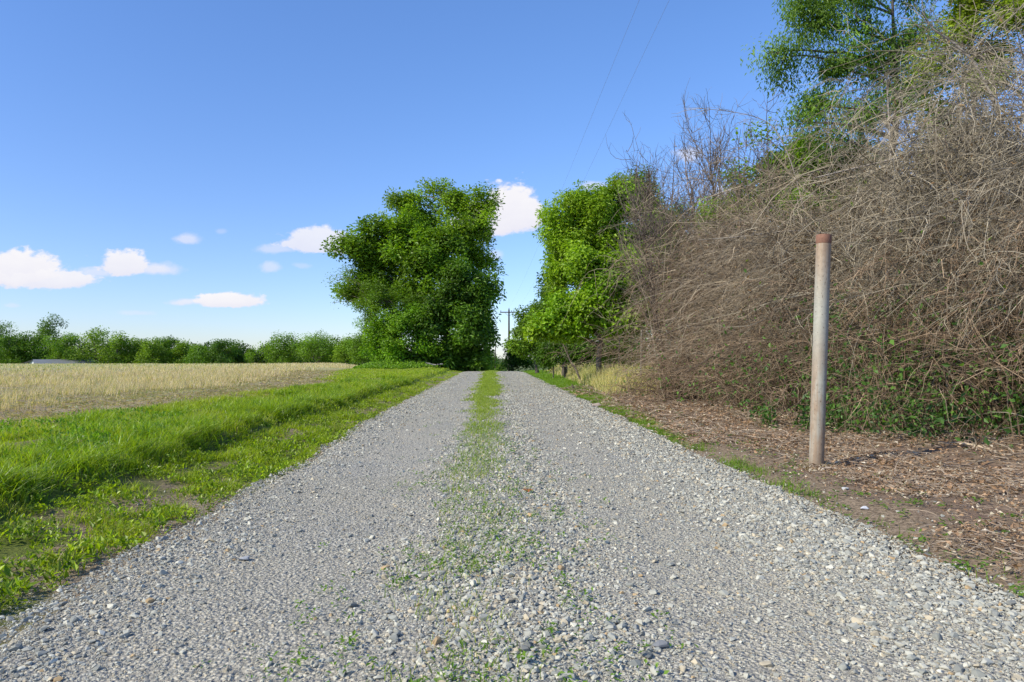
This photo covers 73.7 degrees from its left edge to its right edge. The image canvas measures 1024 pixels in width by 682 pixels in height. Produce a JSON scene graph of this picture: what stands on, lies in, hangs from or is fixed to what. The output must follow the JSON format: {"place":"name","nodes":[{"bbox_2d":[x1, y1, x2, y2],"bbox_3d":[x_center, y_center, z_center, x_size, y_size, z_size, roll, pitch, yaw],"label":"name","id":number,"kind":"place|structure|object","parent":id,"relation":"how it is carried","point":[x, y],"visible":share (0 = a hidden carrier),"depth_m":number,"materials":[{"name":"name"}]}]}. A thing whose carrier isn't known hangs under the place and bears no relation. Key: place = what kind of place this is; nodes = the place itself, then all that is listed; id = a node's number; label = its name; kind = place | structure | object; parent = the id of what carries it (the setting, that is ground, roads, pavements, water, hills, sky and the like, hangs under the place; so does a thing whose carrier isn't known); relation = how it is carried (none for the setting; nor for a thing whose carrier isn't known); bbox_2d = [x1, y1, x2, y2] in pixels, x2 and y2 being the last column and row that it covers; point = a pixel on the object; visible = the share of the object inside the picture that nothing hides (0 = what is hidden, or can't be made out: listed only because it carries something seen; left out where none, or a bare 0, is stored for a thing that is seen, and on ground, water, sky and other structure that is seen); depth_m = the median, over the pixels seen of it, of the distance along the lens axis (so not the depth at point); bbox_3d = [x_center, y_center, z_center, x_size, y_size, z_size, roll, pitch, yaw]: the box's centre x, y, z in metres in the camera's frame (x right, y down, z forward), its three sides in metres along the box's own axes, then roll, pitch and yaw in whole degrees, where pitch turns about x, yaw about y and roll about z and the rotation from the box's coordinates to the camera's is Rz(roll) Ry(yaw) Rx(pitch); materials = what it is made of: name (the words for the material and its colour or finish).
{"place":"outdoors","nodes":[
{"label":"outdoors","id":0,"kind":"place"},
{"bbox_2d":[0,362,356,414],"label":"dry grass","id":1,"kind":"structure","parent":0,"point":[163,378],"depth_m":28.43,"materials":[{"name":"plant"}]},
{"bbox_2d":[0,371,1023,681],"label":"gravel road","id":2,"kind":"structure","parent":0,"point":[400,459],"depth_m":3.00,"materials":[{"name":"grey gravel"}]},
{"bbox_2d":[239,556,249,559],"bbox_3d":[-1.370,1.111,3.489,0.056,0.021,0.045,0,-1,-2],"label":"rock","id":3,"kind":"object","parent":2,"relation":"on","point":[244,558],"visible":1,"depth_m":3.47,"materials":[{"name":"stone"}]},
{"bbox_2d":[652,640,669,647],"bbox_3d":[0.527,1.073,2.413,0.064,0.028,0.035,0,-1,-14],"label":"rock","id":4,"kind":"object","parent":2,"relation":"on","point":[661,643],"visible":0.98,"depth_m":2.40,"materials":[{"name":"stone"}]},
{"bbox_2d":[0,367,1023,681],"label":"grass","id":5,"kind":"structure","parent":0,"point":[192,429],"depth_m":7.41,"materials":[{"name":"green plant"}]},
{"bbox_2d":[0,359,1023,648],"bbox_3d":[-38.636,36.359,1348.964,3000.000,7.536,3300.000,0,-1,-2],"label":"ground","id":6,"kind":"structure","parent":0,"point":[854,509],"depth_m":5.25,"materials":[{"name":"soil"}]},
{"bbox_2d":[0,320,19,362],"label":"treeline tree","id":7,"kind":"object","parent":6,"relation":"on","point":[2,330],"visible":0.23,"depth_m":179.30,"materials":[{"name":"green plant"}]},
{"bbox_2d":[0,331,34,363],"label":"treeline tree","id":8,"kind":"object","parent":6,"relation":"on","point":[15,347],"visible":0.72,"depth_m":170.61,"materials":[{"name":"green plant"}]},
{"bbox_2d":[3,334,53,362],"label":"treeline tree","id":9,"kind":"object","parent":6,"relation":"on","point":[36,347],"visible":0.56,"depth_m":172.53,"materials":[{"name":"green plant"}]},
{"bbox_2d":[29,312,69,350],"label":"tree","id":10,"kind":"object","parent":6,"relation":"on","point":[51,330],"visible":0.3,"depth_m":200.99,"materials":[{"name":"green plant"}]},
{"bbox_2d":[41,331,87,359],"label":"treeline tree","id":11,"kind":"object","parent":6,"relation":"on","point":[58,349],"visible":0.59,"depth_m":171.13,"materials":[{"name":"green plant"}]},
{"bbox_2d":[20,359,108,363],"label":"barn","id":12,"kind":"structure","parent":6,"relation":"on","point":[51,361],"depth_m":166.29,"materials":[{"name":"grey metal"}]},
{"bbox_2d":[63,325,116,363],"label":"treeline tree","id":13,"kind":"object","parent":6,"relation":"on","point":[97,333],"visible":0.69,"depth_m":170.72,"materials":[{"name":"green plant"}]},
{"bbox_2d":[93,330,138,363],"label":"treeline tree","id":14,"kind":"object","parent":6,"relation":"on","point":[116,343],"visible":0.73,"depth_m":170.36,"materials":[{"name":"green plant"}]},
{"bbox_2d":[120,335,148,363],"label":"treeline tree","id":15,"kind":"object","parent":6,"relation":"on","point":[134,342],"visible":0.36,"depth_m":173.69,"materials":[{"name":"green plant"}]},
{"bbox_2d":[132,337,170,363],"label":"treeline tree","id":16,"kind":"object","parent":6,"relation":"on","point":[151,353],"visible":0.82,"depth_m":167.91,"materials":[{"name":"green plant"}]},
{"bbox_2d":[156,335,178,363],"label":"treeline tree","id":17,"kind":"object","parent":6,"relation":"on","point":[169,341],"visible":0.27,"depth_m":178.56,"materials":[{"name":"green plant"}]},
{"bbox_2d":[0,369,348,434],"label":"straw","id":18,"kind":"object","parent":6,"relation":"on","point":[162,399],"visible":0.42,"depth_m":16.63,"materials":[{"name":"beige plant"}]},
{"bbox_2d":[165,338,191,363],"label":"treeline tree","id":19,"kind":"object","parent":6,"relation":"on","point":[180,349],"visible":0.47,"depth_m":170.49,"materials":[{"name":"green plant"}]},
{"bbox_2d":[0,333,380,364],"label":"hedge","id":20,"kind":"object","parent":6,"relation":"on","point":[261,359],"visible":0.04,"depth_m":168.11,"materials":[{"name":"green plant"}]},
{"bbox_2d":[182,341,207,363],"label":"treeline tree","id":21,"kind":"object","parent":6,"relation":"on","point":[190,355],"visible":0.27,"depth_m":166.47,"materials":[{"name":"green plant"}]},
{"bbox_2d":[189,338,241,363],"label":"treeline tree","id":22,"kind":"object","parent":6,"relation":"on","point":[218,351],"visible":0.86,"depth_m":156.72,"materials":[{"name":"green plant"}]},
{"bbox_2d":[224,339,247,363],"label":"treeline tree","id":23,"kind":"object","parent":6,"relation":"on","point":[240,359],"visible":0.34,"depth_m":165.86,"materials":[{"name":"green plant"}]},
{"bbox_2d":[241,347,255,362],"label":"treeline tree","id":24,"kind":"object","parent":6,"relation":"on","point":[250,352],"visible":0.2,"depth_m":187.27,"materials":[{"name":"green plant"}]},
{"bbox_2d":[247,346,264,363],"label":"treeline tree","id":25,"kind":"object","parent":6,"relation":"on","point":[251,359],"visible":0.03,"depth_m":171.54,"materials":[{"name":"green plant"}]},
{"bbox_2d":[252,329,311,363],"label":"treeline tree","id":26,"kind":"object","parent":6,"relation":"on","point":[286,351],"visible":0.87,"depth_m":135.03,"materials":[{"name":"green plant"}]},
{"bbox_2d":[290,330,341,362],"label":"treeline tree","id":27,"kind":"object","parent":6,"relation":"on","point":[326,349],"visible":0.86,"depth_m":129.47,"materials":[{"name":"green plant"}]},
{"bbox_2d":[328,336,354,363],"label":"treeline tree","id":28,"kind":"object","parent":6,"relation":"on","point":[342,356],"visible":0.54,"depth_m":126.12,"materials":[{"name":"green plant"}]},
{"bbox_2d":[321,262,375,314],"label":"sparse tree","id":29,"kind":"object","parent":6,"relation":"on","point":[346,279],"visible":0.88,"depth_m":53.75,"materials":[{"name":"green plant"}]},
{"bbox_2d":[340,330,374,364],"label":"treeline tree","id":30,"kind":"object","parent":6,"relation":"on","point":[355,345],"visible":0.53,"depth_m":110.18,"materials":[{"name":"green plant"}]},
{"bbox_2d":[348,278,425,357],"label":"drooping tree","id":31,"kind":"object","parent":6,"relation":"on","point":[370,303],"visible":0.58,"depth_m":52.13,"materials":[{"name":"green plant"}]},
{"bbox_2d":[319,205,472,311],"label":"broad tree","id":32,"kind":"object","parent":6,"relation":"on","point":[405,255],"visible":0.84,"depth_m":54.02,"materials":[{"name":"green plant"}]},
{"bbox_2d":[353,358,440,368],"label":"undergrowth","id":33,"kind":"object","parent":6,"relation":"on","point":[391,364],"visible":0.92,"depth_m":49.83,"materials":[{"name":"green plant"}]},
{"bbox_2d":[356,301,445,362],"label":"understory maple","id":34,"kind":"object","parent":6,"relation":"on","point":[385,343],"visible":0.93,"depth_m":51.07,"materials":[{"name":"green plant"}]},
{"bbox_2d":[373,177,505,367],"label":"tall tree","id":35,"kind":"object","parent":6,"relation":"on","point":[464,210],"visible":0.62,"depth_m":56.47,"materials":[{"name":"green plant"}]},
{"bbox_2d":[400,253,506,371],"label":"ivy clad tree","id":36,"kind":"object","parent":6,"relation":"on","point":[462,305],"visible":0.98,"depth_m":51.73,"materials":[{"name":"green plant"}]},
{"bbox_2d":[493,357,510,370],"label":"distant tree","id":37,"kind":"object","parent":6,"relation":"on","point":[501,366],"visible":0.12,"depth_m":149.65,"materials":[{"name":"green plant"}]},
{"bbox_2d":[500,308,514,366],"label":"utility pole","id":38,"kind":"object","parent":6,"relation":"on","point":[508,312],"visible":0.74,"depth_m":93.00,"materials":[{"name":"brown wood"}]},
{"bbox_2d":[524,4,637,277],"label":"overhead wire","id":39,"kind":"object","parent":38,"relation":"attached to","point":[596,104],"visible":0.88,"depth_m":17.88,"materials":[{"name":"grey metal"}]},
{"bbox_2d":[529,1,668,290],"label":"overhead wire","id":40,"kind":"object","parent":38,"relation":"attached to","point":[623,96],"visible":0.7,"depth_m":17.32,"materials":[{"name":"grey metal"}]},
{"bbox_2d":[495,338,534,370],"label":"roadside bush","id":41,"kind":"object","parent":6,"relation":"on","point":[514,362],"visible":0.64,"depth_m":59.71,"materials":[{"name":"green plant"}]},
{"bbox_2d":[503,301,558,372],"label":"tree","id":42,"kind":"object","parent":6,"relation":"on","point":[525,349],"visible":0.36,"depth_m":42.86,"materials":[{"name":"green plant"}]},
{"bbox_2d":[525,243,572,375],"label":"green tree","id":43,"kind":"object","parent":6,"relation":"on","point":[541,294],"visible":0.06,"depth_m":35.90,"materials":[{"name":"green plant"}]},
{"bbox_2d":[542,339,589,382],"bbox_3d":[2.053,0.348,26.057,1.972,2.676,1.358,0,-1,-2],"label":"thin trunk","id":44,"kind":"object","parent":6,"relation":"on","point":[569,359],"visible":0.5,"depth_m":26.05,"materials":[{"name":"brown plant"}]},
{"bbox_2d":[531,334,638,377],"bbox_3d":[3.747,0.672,33.038,5.637,2.604,2.502,0,-1,-2],"label":"evergreen shrub","id":45,"kind":"object","parent":6,"relation":"on","point":[542,359],"visible":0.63,"depth_m":32.67,"materials":[{"name":"green plant"}]},
{"bbox_2d":[520,239,681,376],"bbox_3d":[3.305,-0.912,24.253,6.056,5.380,2.957,0,-1,-2],"label":"bright maple","id":46,"kind":"object","parent":6,"relation":"on","point":[556,326],"visible":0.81,"depth_m":23.61,"materials":[{"name":"green plant"}]},
{"bbox_2d":[532,164,685,371],"bbox_3d":[4.041,-2.610,27.429,6.606,8.985,3.424,0,-1,-2],"label":"compound leaf tree","id":47,"kind":"object","parent":6,"relation":"on","point":[583,214],"visible":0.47,"depth_m":26.83,"materials":[{"name":"green plant"}]},
{"bbox_2d":[590,327,668,369],"bbox_3d":[5.114,0.369,25.151,4.548,2.833,1.966,0,-1,-2],"label":"leafy bush","id":48,"kind":"object","parent":6,"relation":"on","point":[610,357],"visible":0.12,"depth_m":25.03,"materials":[{"name":"green plant"}]},
{"bbox_2d":[640,329,642,380],"bbox_3d":[3.705,0.695,19.600,0.109,2.065,0.092,-1,-1,21],"label":"fence post","id":49,"kind":"object","parent":6,"relation":"on","point":[642,348],"visible":0.21,"depth_m":19.59,"materials":[{"name":"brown wood"}]},
{"bbox_2d":[607,147,688,382],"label":"bare sapling","id":50,"kind":"object","parent":6,"relation":"on","point":[637,204],"visible":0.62,"depth_m":18.17,"materials":[{"name":"brown plant"}]},
{"bbox_2d":[606,113,697,363],"bbox_3d":[4.145,-2.561,20.068,2.831,8.042,3.260,0,-1,-2],"label":"bare sapling","id":51,"kind":"object","parent":6,"relation":"on","point":[653,178],"visible":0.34,"depth_m":19.85,"materials":[{"name":"brown plant"}]},
{"bbox_2d":[606,166,700,383],"bbox_3d":[3.504,-1.359,17.098,2.258,5.552,3.317,0,-1,-2],"label":"bare sapling","id":52,"kind":"object","parent":6,"relation":"on","point":[640,235],"visible":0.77,"depth_m":17.07,"materials":[{"name":"brown plant"}]},
{"bbox_2d":[602,345,729,404],"bbox_3d":[4.240,0.677,15.882,4.275,1.634,3.704,1,-1,-24],"label":"shrub","id":53,"kind":"object","parent":6,"relation":"on","point":[663,386],"visible":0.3,"depth_m":15.41,"materials":[{"name":"brown plant"}]},
{"bbox_2d":[641,199,699,335],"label":"background tree","id":54,"kind":"object","parent":6,"relation":"on","point":[682,220],"visible":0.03,"depth_m":23.82,"materials":[{"name":"green plant"}]},
{"bbox_2d":[606,134,742,351],"bbox_3d":[4.721,-2.276,19.061,4.131,7.382,3.247,0,-1,-2],"label":"bare sapling","id":55,"kind":"object","parent":6,"relation":"on","point":[662,217],"visible":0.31,"depth_m":19.15,"materials":[{"name":"brown plant"}]},
{"bbox_2d":[634,109,732,307],"bbox_3d":[5.083,-2.933,20.448,3.769,8.761,3.676,0,-1,-2],"label":"bare sapling","id":56,"kind":"object","parent":6,"relation":"on","point":[677,165],"visible":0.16,"depth_m":20.16,"materials":[{"name":"brown plant"}]},
{"bbox_2d":[650,136,747,320],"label":"bare sapling","id":57,"kind":"object","parent":6,"relation":"on","point":[689,212],"visible":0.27,"depth_m":17.60,"materials":[{"name":"brown plant"}]},
{"bbox_2d":[564,145,852,383],"bbox_3d":[5.864,-2.105,18.829,9.013,7.166,8.028,0,-1,-2],"label":"dead shrub","id":58,"kind":"object","parent":6,"relation":"on","point":[663,321],"visible":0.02,"depth_m":18.59,"materials":[{"name":"brown plant"}]},
{"bbox_2d":[684,117,742,279],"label":"bare sapling","id":59,"kind":"object","parent":6,"relation":"on","point":[714,187],"visible":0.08,"depth_m":19.50,"materials":[{"name":"brown plant"}]},
{"bbox_2d":[672,84,757,270],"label":"bare sapling","id":60,"kind":"object","parent":6,"relation":"on","point":[697,148],"visible":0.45,"depth_m":17.98,"materials":[{"name":"brown plant"}]},
{"bbox_2d":[690,110,789,264],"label":"bare sapling","id":61,"kind":"object","parent":6,"relation":"on","point":[731,163],"visible":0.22,"depth_m":17.38,"materials":[{"name":"brown plant"}]},
{"bbox_2d":[546,140,959,398],"bbox_3d":[5.726,-2.015,16.497,8.730,6.877,8.844,1,-2,-35],"label":"dead shrub","id":62,"kind":"object","parent":6,"relation":"on","point":[666,313],"visible":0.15,"depth_m":16.28,"materials":[{"name":"brown plant"}]},
{"bbox_2d":[688,121,817,281],"bbox_3d":[5.657,-2.089,16.798,3.113,6.786,2.522,1,-1,-24],"label":"bare sapling","id":63,"kind":"object","parent":6,"relation":"on","point":[758,158],"visible":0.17,"depth_m":16.72,"materials":[{"name":"brown plant"}]},
{"bbox_2d":[579,105,959,410],"bbox_3d":[5.800,-1.529,14.709,8.696,5.822,9.264,0,-1,-2],"label":"dead shrub","id":64,"kind":"object","parent":6,"relation":"on","point":[679,343],"visible":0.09,"depth_m":14.24,"materials":[{"name":"brown plant"}]},
{"bbox_2d":[671,95,808,235],"bbox_3d":[5.212,-2.246,15.257,3.240,6.643,0.939,0,-1,-2],"label":"dead limb","id":65,"kind":"object","parent":64,"relation":"attached to","point":[753,128],"visible":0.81,"depth_m":15.27,"materials":[{"name":"brown wood"}]},
{"bbox_2d":[749,81,799,262],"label":"bare sapling","id":66,"kind":"object","parent":6,"relation":"on","point":[767,137],"visible":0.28,"depth_m":16.37,"materials":[{"name":"brown plant"}]},
{"bbox_2d":[767,450,803,459],"bbox_3d":[2.777,1.178,7.065,0.288,0.080,0.554,0,-1,-10],"label":"fallen stick","id":67,"kind":"object","parent":6,"relation":"on","point":[784,455],"visible":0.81,"depth_m":7.11,"materials":[{"name":"brown wood"}]},
{"bbox_2d":[552,384,1023,580],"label":"leaf litter","id":68,"kind":"object","parent":6,"relation":"on","point":[948,488],"visible":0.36,"depth_m":6.75,"materials":[{"name":"brown wood"}]},
{"bbox_2d":[959,432,996,451],"bbox_3d":[4.775,1.043,7.001,0.128,0.312,0.432,1,-1,-24],"label":"fallen stick","id":69,"kind":"object","parent":68,"relation":"on","point":[963,443],"visible":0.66,"depth_m":7.03,"materials":[{"name":"wood"}]},
{"bbox_2d":[558,81,1023,417],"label":"dead shrub","id":70,"kind":"object","parent":6,"relation":"on","point":[804,250],"visible":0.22,"depth_m":11.61,"materials":[{"name":"brown plant"}]},
{"bbox_2d":[682,201,865,260],"bbox_3d":[4.803,-0.767,11.552,3.855,3.518,1.130,0,-1,-2],"label":"dead limb","id":71,"kind":"object","parent":70,"relation":"on","point":[789,231],"visible":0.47,"depth_m":11.65,"materials":[{"name":"brown wood"}]},
{"bbox_2d":[862,52,912,237],"bbox_3d":[6.504,-2.186,11.853,0.823,5.694,1.059,0,-1,20],"label":"dead limb","id":72,"kind":"object","parent":70,"relation":"on","point":[887,88],"visible":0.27,"depth_m":11.77,"materials":[{"name":"brown wood"}]},
{"bbox_2d":[689,116,897,237],"bbox_3d":[7.510,-2.160,17.812,5.888,7.268,2.511,0,-1,-2],"label":"young green tree","id":73,"kind":"object","parent":6,"relation":"on","point":[804,160],"visible":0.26,"depth_m":17.57,"materials":[{"name":"green plant"}]},
{"bbox_2d":[722,397,867,433],"bbox_3d":[4.142,1.072,9.816,1.684,0.640,2.558,1,-2,-25],"label":"ivy","id":74,"kind":"object","parent":6,"relation":"on","point":[765,412],"visible":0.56,"depth_m":9.54,"materials":[{"name":"green plant"}]},
{"bbox_2d":[792,457,837,470],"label":"dry tuft","id":75,"kind":"object","parent":6,"relation":"on","point":[816,466],"visible":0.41,"depth_m":6.50,"materials":[{"name":"plant"}]},
{"bbox_2d":[809,234,831,469],"bbox_3d":[2.966,0.252,6.583,0.141,2.563,0.141,3,-1,-2],"label":"steel post","id":76,"kind":"object","parent":6,"relation":"on","point":[820,351],"visible":0.91,"depth_m":6.54,"materials":[{"name":"grey metal"}]},
{"bbox_2d":[691,37,953,386],"bbox_3d":[7.618,-2.165,14.930,8.612,7.103,8.438,0,-1,-2],"label":"dead shrub","id":77,"kind":"object","parent":6,"relation":"on","point":[845,164],"visible":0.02,"depth_m":13.89,"materials":[{"name":"brown plant"}]},
{"bbox_2d":[740,0,951,207],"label":"willow leaf tree","id":78,"kind":"object","parent":6,"relation":"on","point":[811,24],"visible":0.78,"depth_m":16.26,"materials":[{"name":"green plant"}]},
{"bbox_2d":[677,0,1023,445],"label":"dead shrub","id":79,"kind":"object","parent":6,"relation":"on","point":[912,390],"visible":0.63,"depth_m":9.19,"materials":[{"name":"brown plant"}]},
{"bbox_2d":[789,103,995,202],"bbox_3d":[5.938,-1.326,10.290,3.859,4.394,1.416,0,-1,-2],"label":"dead limb","id":80,"kind":"object","parent":79,"relation":"attached to","point":[843,170],"visible":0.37,"depth_m":10.20,"materials":[{"name":"brown wood"}]},
{"bbox_2d":[834,140,911,241],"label":"background tree","id":81,"kind":"object","parent":6,"relation":"on","point":[883,160],"visible":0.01,"depth_m":17.97,"materials":[{"name":"green plant"}]},
{"bbox_2d":[733,0,1023,448],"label":"dead shrub","id":82,"kind":"object","parent":6,"relation":"on","point":[1019,354],"visible":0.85,"depth_m":7.80,"materials":[{"name":"brown plant"}]},
{"bbox_2d":[771,275,1023,437],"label":"ivy","id":83,"kind":"object","parent":6,"relation":"on","point":[843,365],"visible":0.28,"depth_m":9.16,"materials":[{"name":"green plant"}]},
{"bbox_2d":[815,0,1023,377],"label":"dead shrub","id":84,"kind":"object","parent":6,"relation":"on","point":[956,106],"visible":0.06,"depth_m":11.23,"materials":[{"name":"brown plant"}]},
{"bbox_2d":[897,0,1016,201],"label":"dead limb","id":85,"kind":"object","parent":84,"relation":"attached to","point":[931,25],"visible":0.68,"depth_m":11.32,"materials":[{"name":"brown wood"}]},
{"bbox_2d":[828,381,1023,454],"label":"ivy","id":86,"kind":"object","parent":6,"relation":"on","point":[920,427],"visible":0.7,"depth_m":7.93,"materials":[{"name":"green plant"}]},
{"bbox_2d":[896,87,1021,199],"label":"background tree","id":87,"kind":"object","parent":6,"relation":"on","point":[927,104],"visible":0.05,"depth_m":15.11,"materials":[{"name":"green plant"}]},
{"bbox_2d":[898,0,1023,167],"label":"yellow green tree","id":88,"kind":"object","parent":6,"relation":"on","point":[961,11],"visible":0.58,"depth_m":14.31,"materials":[{"name":"green plant"}]},
{"bbox_2d":[943,440,1023,466],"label":"fallen stick","id":89,"kind":"object","parent":6,"relation":"on","point":[989,459],"visible":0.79,"depth_m":6.46,"materials":[{"name":"brown wood"}]},
{"bbox_2d":[0,0,1023,359],"label":"sky","id":90,"kind":"structure","parent":0,"point":[180,169],"materials":[{"name":"blue"}]},
{"bbox_2d":[544,361,705,395],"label":"tall yellow grass","id":91,"kind":"structure","parent":0,"point":[588,376],"depth_m":22.60,"materials":[{"name":"plant"}]}
]}

